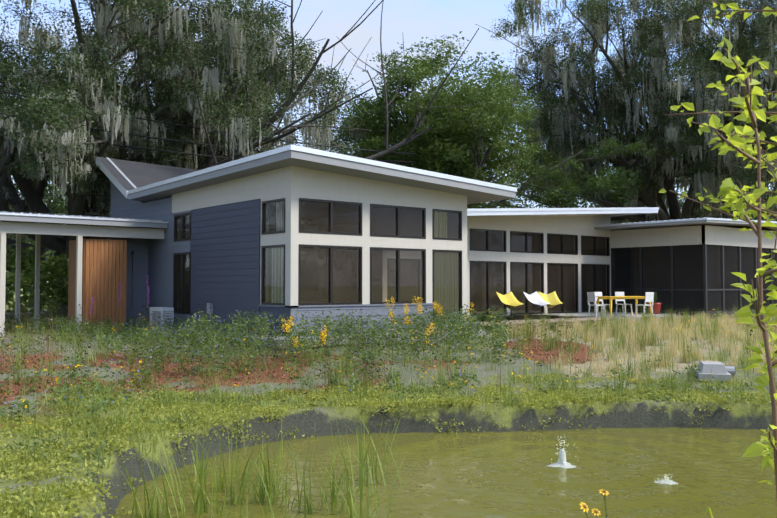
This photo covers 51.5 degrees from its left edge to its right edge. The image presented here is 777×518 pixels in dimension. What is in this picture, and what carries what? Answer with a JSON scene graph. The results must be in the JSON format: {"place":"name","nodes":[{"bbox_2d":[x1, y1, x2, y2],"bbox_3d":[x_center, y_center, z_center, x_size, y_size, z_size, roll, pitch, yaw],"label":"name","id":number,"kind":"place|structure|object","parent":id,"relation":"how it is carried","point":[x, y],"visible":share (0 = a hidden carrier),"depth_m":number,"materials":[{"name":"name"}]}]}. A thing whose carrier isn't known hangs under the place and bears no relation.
{"place":"outdoors","nodes":[
{"label":"outdoors","id":0,"kind":"place"},
{"bbox_2d":[0,90,414,195],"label":"overhead wires","id":1,"kind":"object","parent":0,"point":[186,142],"visible":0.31,"depth_m":32.93,"materials":[{"name":"black"}]},
{"bbox_2d":[0,306,725,408],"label":"blue flowers","id":2,"kind":"object","parent":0,"point":[14,406],"visible":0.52,"depth_m":17.48,"materials":[{"name":"plant"}]},
{"bbox_2d":[281,296,473,346],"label":"yellow flowers","id":3,"kind":"object","parent":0,"point":[390,313],"visible":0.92,"depth_m":19.81,"materials":[{"name":"yellow plant"}]},
{"bbox_2d":[0,300,773,398],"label":"seed heads","id":4,"kind":"object","parent":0,"point":[47,380],"visible":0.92,"depth_m":15.74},
{"bbox_2d":[0,288,776,517],"bbox_3d":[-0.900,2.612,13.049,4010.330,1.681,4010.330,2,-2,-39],"label":"ground","id":5,"kind":"structure","parent":0,"point":[645,414],"depth_m":12.34,"materials":[{"name":"green plant"}]},
{"bbox_2d":[5,238,51,307],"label":"shrub","id":6,"kind":"object","parent":5,"relation":"on","point":[33,279],"visible":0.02,"depth_m":40.34,"materials":[{"name":"green plant"}]},
{"bbox_2d":[5,240,63,317],"bbox_3d":[-15.904,0.836,32.952,5.231,3.458,3.997,1,-2,-24],"label":"shrub","id":7,"kind":"object","parent":5,"relation":"on","point":[11,268],"visible":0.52,"depth_m":32.85,"materials":[{"name":"green plant"}]},
{"bbox_2d":[6,180,69,294],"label":"tree","id":8,"kind":"object","parent":5,"relation":"on","point":[59,205],"depth_m":58.15,"materials":[{"name":"green plant"}]},
{"bbox_2d":[20,250,68,313],"bbox_3d":[-12.314,1.067,30.983,3.415,2.774,3.655,2,-2,-39],"label":"shrub","id":9,"kind":"object","parent":5,"relation":"on","point":[60,265],"visible":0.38,"depth_m":30.42,"materials":[{"name":"green plant"}]},
{"bbox_2d":[68,239,126,332],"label":"wood panel wall","id":10,"kind":"structure","parent":5,"relation":"on","point":[104,268],"depth_m":24.34,"materials":[{"name":"brown wood"}]},
{"bbox_2d":[86,276,151,334],"bbox_3d":[-7.530,1.328,23.255,0.994,1.752,2.265,4,-5,-66],"label":"liatris","id":11,"kind":"object","parent":5,"relation":"on","point":[148,300],"depth_m":23.37,"materials":[{"name":"purple plant"}]},
{"bbox_2d":[57,315,204,336],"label":"strap leaf clumps","id":12,"kind":"object","parent":5,"relation":"on","point":[64,323],"visible":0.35,"depth_m":22.24,"materials":[{"name":"green plant"}]},
{"bbox_2d":[149,307,173,327],"bbox_3d":[-6.795,1.861,24.014,0.386,0.830,0.960,2,-2,-39],"label":"ac condenser","id":13,"kind":"object","parent":5,"relation":"on","point":[156,314],"visible":0.6,"depth_m":23.74,"materials":[{"name":"grey metal"}]},
{"bbox_2d":[0,0,487,317],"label":"oak tree","id":14,"kind":"object","parent":5,"relation":"on","point":[37,108],"depth_m":32.57,"materials":[{"name":"green plant"}]},
{"bbox_2d":[0,0,363,264],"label":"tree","id":15,"kind":"object","parent":14,"relation":"hanging from","point":[233,40],"visible":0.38,"depth_m":32.54,"materials":[{"name":"green plant"}]},
{"bbox_2d":[120,393,405,517],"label":"pond reeds","id":16,"kind":"object","parent":5,"relation":"on","point":[260,496],"visible":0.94,"depth_m":7.91,"materials":[{"name":"green plant"}]},
{"bbox_2d":[108,182,432,336],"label":"siding wall","id":17,"kind":"structure","parent":5,"relation":"on","point":[222,245],"depth_m":22.67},
{"bbox_2d":[131,250,133,308],"bbox_3d":[-8.200,0.647,25.757,0.111,1.913,0.360,1,-2,-16],"label":"shower pipe","id":18,"kind":"object","parent":17,"relation":"attached to","point":[132,253],"visible":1,"depth_m":25.90,"materials":[{"name":"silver metal"}]},
{"bbox_2d":[207,303,212,324],"bbox_3d":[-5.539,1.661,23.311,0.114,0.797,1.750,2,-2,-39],"label":"electrical disconnect","id":19,"kind":"object","parent":17,"relation":"attached to","point":[209,305],"visible":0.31,"depth_m":22.66,"materials":[{"name":"grey metal"}]},
{"bbox_2d":[0,166,610,335],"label":"cream house walls","id":20,"kind":"structure","parent":5,"relation":"on","point":[291,185],"depth_m":22.59,"materials":[{"name":"white paint"}]},
{"bbox_2d":[271,201,283,302],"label":"white house curtains","id":21,"kind":"object","parent":20,"relation":"attached to","point":[278,277],"depth_m":20.30,"materials":[{"name":"white fabric"}]},
{"bbox_2d":[0,144,776,230],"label":"house roofs","id":22,"kind":"structure","parent":20,"relation":"on","point":[140,181],"depth_m":23.41,"materials":[{"name":"grey metal"}]},
{"bbox_2d":[173,198,609,324],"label":"window frames","id":23,"kind":"structure","parent":20,"relation":"in","point":[263,264],"depth_m":22.67,"materials":[{"name":"metal"}]},
{"bbox_2d":[264,201,459,315],"bbox_3d":[-0.343,0.180,21.606,5.918,3.160,0.995,1,-2,-27],"label":"curtain","id":24,"kind":"object","parent":23,"relation":"in","point":[434,258],"visible":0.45,"depth_m":22.75,"materials":[{"name":"grey fabric"}]},
{"bbox_2d":[175,200,607,313],"bbox_3d":[2.949,0.414,28.349,19.210,3.190,6.570,2,-2,-39],"label":"window glass","id":25,"kind":"object","parent":23,"relation":"in","point":[315,270],"visible":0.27,"depth_m":22.32,"materials":[{"name":"black glass"}]},
{"bbox_2d":[434,211,458,321],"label":"house curtains","id":26,"kind":"object","parent":20,"relation":"attached to","point":[448,280],"depth_m":23.08,"materials":[{"name":"grey fabric"}]},
{"bbox_2d":[0,337,611,428],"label":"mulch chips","id":27,"kind":"object","parent":5,"relation":"on","point":[164,371],"visible":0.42,"depth_m":15.85,"materials":[{"name":"brown wood"}]},
{"bbox_2d":[0,302,729,425],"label":"wildflowers","id":28,"kind":"object","parent":5,"relation":"on","point":[211,333],"visible":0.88,"depth_m":17.46,"materials":[{"name":"green plant"}]},
{"bbox_2d":[1,312,732,444],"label":"wildflower stems","id":29,"kind":"object","parent":5,"relation":"on","point":[355,371],"visible":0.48,"depth_m":15.01,"materials":[{"name":"green plant"}]},
{"bbox_2d":[356,56,389,110],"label":"dead snag wood","id":30,"kind":"object","parent":5,"relation":"on","point":[370,78],"visible":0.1,"depth_m":67.44,"materials":[{"name":"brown wood"}]},
{"bbox_2d":[284,299,469,370],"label":"goldenrod stems","id":31,"kind":"object","parent":5,"relation":"on","point":[390,330],"visible":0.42,"depth_m":19.86,"materials":[{"name":"green plant"}]},
{"bbox_2d":[0,326,769,466],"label":"groundcover","id":32,"kind":"object","parent":5,"relation":"on","point":[95,456],"visible":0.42,"depth_m":13.07,"materials":[{"name":"green plant"}]},
{"bbox_2d":[0,303,772,424],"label":"dry stems","id":33,"kind":"object","parent":5,"relation":"on","point":[532,337],"visible":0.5,"depth_m":16.18,"materials":[{"name":"brown plant"}]},
{"bbox_2d":[0,367,776,517],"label":"groundcover","id":34,"kind":"object","parent":5,"relation":"on","point":[374,400],"visible":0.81,"depth_m":11.28,"materials":[{"name":"green plant"}]},
{"bbox_2d":[0,319,776,517],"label":"grass tufts","id":35,"kind":"object","parent":5,"relation":"on","point":[167,401],"visible":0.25,"depth_m":14.23,"materials":[{"name":"green plant"}]},
{"bbox_2d":[355,46,618,190],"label":"tree","id":36,"kind":"object","parent":5,"relation":"on","point":[481,144],"visible":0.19,"depth_m":42.18,"materials":[{"name":"green plant"}]},
{"bbox_2d":[323,31,661,208],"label":"laurel tree","id":37,"kind":"object","parent":5,"relation":"on","point":[437,145],"depth_m":42.78,"materials":[{"name":"green plant"}]},
{"bbox_2d":[476,0,776,223],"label":"oak tree","id":38,"kind":"object","parent":5,"relation":"on","point":[706,52],"depth_m":49.36,"materials":[{"name":"green plant"}]},
{"bbox_2d":[611,225,776,320],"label":"screened porch","id":39,"kind":"object","parent":5,"relation":"on","point":[692,268],"visible":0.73,"depth_m":33.43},
{"bbox_2d":[620,155,776,223],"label":"tree","id":40,"kind":"object","parent":5,"relation":"on","point":[688,185],"depth_m":57.05,"materials":[{"name":"plant"}]},
{"bbox_2d":[638,121,776,220],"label":"oak tree","id":41,"kind":"object","parent":5,"relation":"on","point":[684,198],"depth_m":59.11,"materials":[{"name":"green plant"}]},
{"bbox_2d":[694,361,734,381],"bbox_3d":[6.303,2.139,15.538,0.710,0.300,1.300,-1,-2,16],"label":"drain headwall","id":42,"kind":"object","parent":5,"relation":"on","point":[724,370],"visible":0.94,"depth_m":15.06,"materials":[{"name":"concrete"}]},
{"bbox_2d":[658,0,776,327],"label":"tree","id":43,"kind":"object","parent":5,"relation":"on","point":[738,129],"depth_m":4.93,"materials":[{"name":"green plant"}]},
{"bbox_2d":[698,36,776,517],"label":"sapling","id":44,"kind":"object","parent":5,"relation":"on","point":[769,311],"depth_m":3.54,"materials":[{"name":"green plant"}]},
{"bbox_2d":[0,313,776,426],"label":"plants","id":45,"kind":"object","parent":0,"point":[310,362],"depth_m":14.97,"materials":[{"name":"green plant"}]},
{"bbox_2d":[0,0,776,285],"label":"sky","id":46,"kind":"structure","parent":0,"point":[408,21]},
{"bbox_2d":[5,309,773,423],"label":"flowers","id":47,"kind":"object","parent":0,"point":[411,343],"visible":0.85,"depth_m":14.92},
{"bbox_2d":[145,312,690,347],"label":"patio gravel","id":48,"kind":"structure","parent":0,"point":[562,315],"depth_m":24.71,"materials":[{"name":"stone"}]},
{"bbox_2d":[496,291,522,316],"bbox_3d":[4.478,1.672,29.853,0.833,0.932,0.744,1,-2,-27],"label":"butterfly chair","id":49,"kind":"object","parent":48,"relation":"on","point":[509,300],"visible":0.92,"depth_m":29.99,"materials":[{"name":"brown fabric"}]},
{"bbox_2d":[522,291,550,315],"bbox_3d":[5.630,1.701,30.735,0.833,0.932,0.744,1,-2,-31],"label":"butterfly chair","id":50,"kind":"object","parent":48,"relation":"on","point":[536,300],"visible":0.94,"depth_m":30.87,"materials":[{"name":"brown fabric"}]},
{"bbox_2d":[538,291,562,314],"bbox_3d":[6.297,1.724,31.413,0.833,0.932,0.744,0,-2,-9],"label":"butterfly chair","id":51,"kind":"object","parent":48,"relation":"on","point":[552,298],"visible":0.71,"depth_m":31.59,"materials":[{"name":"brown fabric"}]},
{"bbox_2d":[587,292,605,316],"bbox_3d":[7.662,1.677,29.657,0.519,0.912,0.458,1,-2,-25],"label":"white chair","id":52,"kind":"object","parent":48,"relation":"on","point":[591,296],"visible":0.98,"depth_m":29.56,"materials":[{"name":"plastic"}]},
{"bbox_2d":[594,292,609,315],"bbox_3d":[8.112,1.708,30.585,0.458,0.912,0.519,1,-2,-25],"label":"white chair","id":53,"kind":"object","parent":48,"relation":"on","point":[598,294],"visible":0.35,"depth_m":30.74,"materials":[{"name":"plastic"}]},
{"bbox_2d":[595,296,651,316],"bbox_3d":[8.841,1.776,30.214,2.000,0.750,0.850,1,-2,-25],"label":"yellow table","id":54,"kind":"object","parent":48,"relation":"on","point":[636,298],"visible":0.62,"depth_m":29.87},
{"bbox_2d":[615,292,632,315],"bbox_3d":[9.063,1.722,31.037,0.458,0.912,0.519,1,-2,-20],"label":"white chair","id":55,"kind":"object","parent":48,"relation":"on","point":[620,294],"visible":0.79,"depth_m":31.17,"materials":[{"name":"plastic"}]},
{"bbox_2d":[635,292,653,316],"bbox_3d":[9.481,1.682,29.807,0.458,0.912,0.519,1,-2,-30],"label":"white chair","id":56,"kind":"object","parent":48,"relation":"on","point":[649,296],"visible":0.81,"depth_m":29.65,"materials":[{"name":"plastic"}]},
{"bbox_2d":[648,292,660,313],"bbox_3d":[10.732,1.773,32.482,0.540,0.907,0.540,2,-2,-39],"label":"red planter","id":57,"kind":"object","parent":48,"relation":"on","point":[656,307],"visible":0.71,"depth_m":32.28,"materials":[{"name":"brown ceramic"}]},
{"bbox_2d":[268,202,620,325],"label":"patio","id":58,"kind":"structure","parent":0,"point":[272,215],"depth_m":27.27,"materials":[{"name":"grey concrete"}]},
{"bbox_2d":[116,427,776,517],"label":"pond water","id":59,"kind":"structure","parent":0,"point":[508,474],"depth_m":9.15,"materials":[{"name":"green liquid"}]},
{"bbox_2d":[548,449,575,467],"bbox_3d":[2.113,2.392,9.723,0.384,0.200,0.312,2,-2,-39],"label":"fountain","id":60,"kind":"object","parent":59,"relation":"on","point":[561,460],"visible":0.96,"depth_m":9.70,"materials":[{"name":"liquid"}]},
{"bbox_2d":[551,436,575,462],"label":"water droplets","id":61,"kind":"object","parent":59,"relation":"in","point":[562,445],"visible":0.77,"depth_m":9.76},
{"bbox_2d":[655,479,676,484],"bbox_3d":[3.086,2.450,8.889,0.249,0.030,0.248,2,-2,-39],"label":"fountain","id":62,"kind":"object","parent":59,"relation":"on","point":[664,481],"visible":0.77,"depth_m":8.86,"materials":[{"name":"liquid"}]},
{"bbox_2d":[580,489,608,517],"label":"yellow flowers","id":63,"kind":"object","parent":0,"point":[585,506],"depth_m":2.82,"materials":[{"name":"yellow plant"}]},
{"bbox_2d":[496,310,776,383],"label":"muhly grass","id":64,"kind":"structure","parent":0,"point":[603,335],"depth_m":20.60,"materials":[{"name":"beige plant"}]},
{"bbox_2d":[521,301,776,366],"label":"tall grass","id":65,"kind":"structure","parent":0,"point":[616,333],"depth_m":22.04,"materials":[{"name":"plant"}]}
]}

